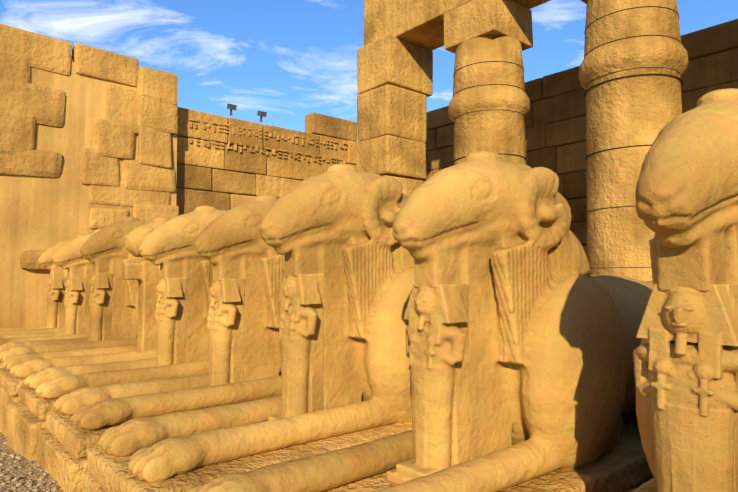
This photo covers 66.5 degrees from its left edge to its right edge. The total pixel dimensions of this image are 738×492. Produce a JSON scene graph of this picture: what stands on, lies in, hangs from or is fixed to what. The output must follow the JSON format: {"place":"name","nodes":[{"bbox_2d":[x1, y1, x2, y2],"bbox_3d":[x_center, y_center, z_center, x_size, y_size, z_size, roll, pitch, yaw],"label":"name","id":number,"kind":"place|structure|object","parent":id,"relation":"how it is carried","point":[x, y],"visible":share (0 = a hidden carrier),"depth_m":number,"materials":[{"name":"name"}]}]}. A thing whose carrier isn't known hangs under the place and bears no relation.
{"place":"outdoors","nodes":[
{"label":"outdoors","id":0,"kind":"place"},
{"bbox_2d":[0,430,64,491],"bbox_3d":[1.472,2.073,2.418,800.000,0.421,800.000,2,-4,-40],"label":"ground","id":1,"kind":"structure","parent":0,"point":[27,468],"depth_m":5.01,"materials":[{"name":"gravel"}]},
{"bbox_2d":[0,234,86,334],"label":"sphinx","id":2,"kind":"object","parent":1,"relation":"on","point":[57,288],"visible":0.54,"depth_m":11.75,"materials":[{"name":"stone"}]},
{"bbox_2d":[0,229,99,345],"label":"sphinx","id":3,"kind":"object","parent":1,"relation":"on","point":[73,261],"visible":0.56,"depth_m":10.59,"materials":[{"name":"stone"}]},
{"bbox_2d":[0,217,152,367],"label":"sphinx","id":4,"kind":"object","parent":1,"relation":"on","point":[113,302],"visible":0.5,"depth_m":9.51,"materials":[{"name":"stone"}]},
{"bbox_2d":[0,217,170,436],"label":"sphinx","id":5,"kind":"object","parent":1,"relation":"on","point":[16,371],"visible":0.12,"depth_m":8.24,"materials":[{"name":"stone"}]},
{"bbox_2d":[6,206,227,460],"bbox_3d":[-1.657,1.036,7.997,5.716,3.111,1.485,2,-4,-41],"label":"sphinx","id":6,"kind":"object","parent":1,"relation":"on","point":[183,292],"visible":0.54,"depth_m":7.04,"materials":[{"name":"stone"}]},
{"bbox_2d":[36,195,284,491],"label":"sphinx","id":7,"kind":"object","parent":1,"relation":"on","point":[241,256],"visible":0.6,"depth_m":5.87,"materials":[{"name":"stone"}]},
{"bbox_2d":[82,164,414,491],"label":"sphinx","id":8,"kind":"object","parent":1,"relation":"on","point":[348,282],"visible":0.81,"depth_m":4.73,"materials":[{"name":"stone"}]},
{"bbox_2d":[176,107,356,214],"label":"block wall","id":9,"kind":"structure","parent":1,"relation":"on","point":[201,166],"depth_m":15.96,"materials":[{"name":"beige stone"}]},
{"bbox_2d":[227,104,236,115],"bbox_3d":[-3.893,-3.875,15.952,0.220,0.318,0.190,2,-4,-40],"label":"wall lamp","id":10,"kind":"object","parent":9,"relation":"attached to","point":[231,107],"visible":1,"depth_m":15.91,"materials":[{"name":"silver metal"}]},
{"bbox_2d":[257,111,266,121],"bbox_3d":[-3.156,-3.826,16.577,0.220,0.318,0.190,2,-4,-40],"label":"wall lamp","id":11,"kind":"object","parent":9,"relation":"attached to","point":[261,114],"visible":1,"depth_m":16.54,"materials":[{"name":"silver metal"}]},
{"bbox_2d":[189,118,346,164],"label":"hieroglyphs","id":12,"kind":"object","parent":9,"relation":"attached to","point":[207,144],"depth_m":16.25,"materials":[{"name":"beige stone"}]},
{"bbox_2d":[356,35,432,196],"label":"stone pillar","id":13,"kind":"structure","parent":1,"relation":"on","point":[394,83],"depth_m":15.48,"materials":[{"name":"stone"}]},
{"bbox_2d":[364,0,469,50],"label":"architrave","id":14,"kind":"object","parent":13,"relation":"on","point":[420,23],"visible":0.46,"depth_m":15.17,"materials":[{"name":"stone"}]},
{"bbox_2d":[185,151,653,491],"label":"sphinx","id":15,"kind":"object","parent":1,"relation":"on","point":[523,342],"visible":0.96,"depth_m":3.68,"materials":[{"name":"stone"}]},
{"bbox_2d":[448,35,529,164],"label":"column","id":16,"kind":"structure","parent":1,"relation":"on","point":[489,129],"depth_m":12.95,"materials":[{"name":"stone"}]},
{"bbox_2d":[444,0,532,52],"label":"column abacus","id":17,"kind":"object","parent":16,"relation":"on","point":[478,18],"depth_m":13.23,"materials":[{"name":"beige stone"}]},
{"bbox_2d":[453,61,526,163],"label":"column joints","id":18,"kind":"object","parent":16,"relation":"attached to","point":[492,109],"depth_m":12.96,"materials":[{"name":"brown stone"}]},
{"bbox_2d":[578,0,688,280],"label":"column","id":19,"kind":"structure","parent":1,"relation":"on","point":[635,110],"depth_m":10.30,"materials":[{"name":"stone"}]},
{"bbox_2d":[470,0,550,8],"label":"architrave","id":20,"kind":"object","parent":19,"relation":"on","point":[529,4],"visible":0.25,"depth_m":13.34,"materials":[{"name":"stone"}]},
{"bbox_2d":[584,6,682,267],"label":"column joints","id":21,"kind":"object","parent":19,"relation":"attached to","point":[588,89],"depth_m":10.33,"materials":[{"name":"brown stone"}]},
{"bbox_2d":[632,88,737,491],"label":"sphinx","id":22,"kind":"object","parent":1,"relation":"on","point":[685,355],"visible":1,"depth_m":2.34,"materials":[{"name":"stone"}]},
{"bbox_2d":[0,24,178,270],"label":"block wall","id":23,"kind":"structure","parent":0,"point":[145,110],"depth_m":13.10,"materials":[{"name":"beige stone"}]},
{"bbox_2d":[0,55,176,327],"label":"wall","id":24,"kind":"structure","parent":23,"relation":"attached to","point":[40,213],"depth_m":12.41,"materials":[{"name":"beige stone"}]},
{"bbox_2d":[0,0,737,141],"label":"sky","id":25,"kind":"structure","parent":0,"point":[287,60],"materials":[{"name":"blue"}]},
{"bbox_2d":[422,19,737,255],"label":"block wall","id":26,"kind":"structure","parent":0,"point":[553,119],"depth_m":15.48,"materials":[{"name":"brown stone"}]}
]}

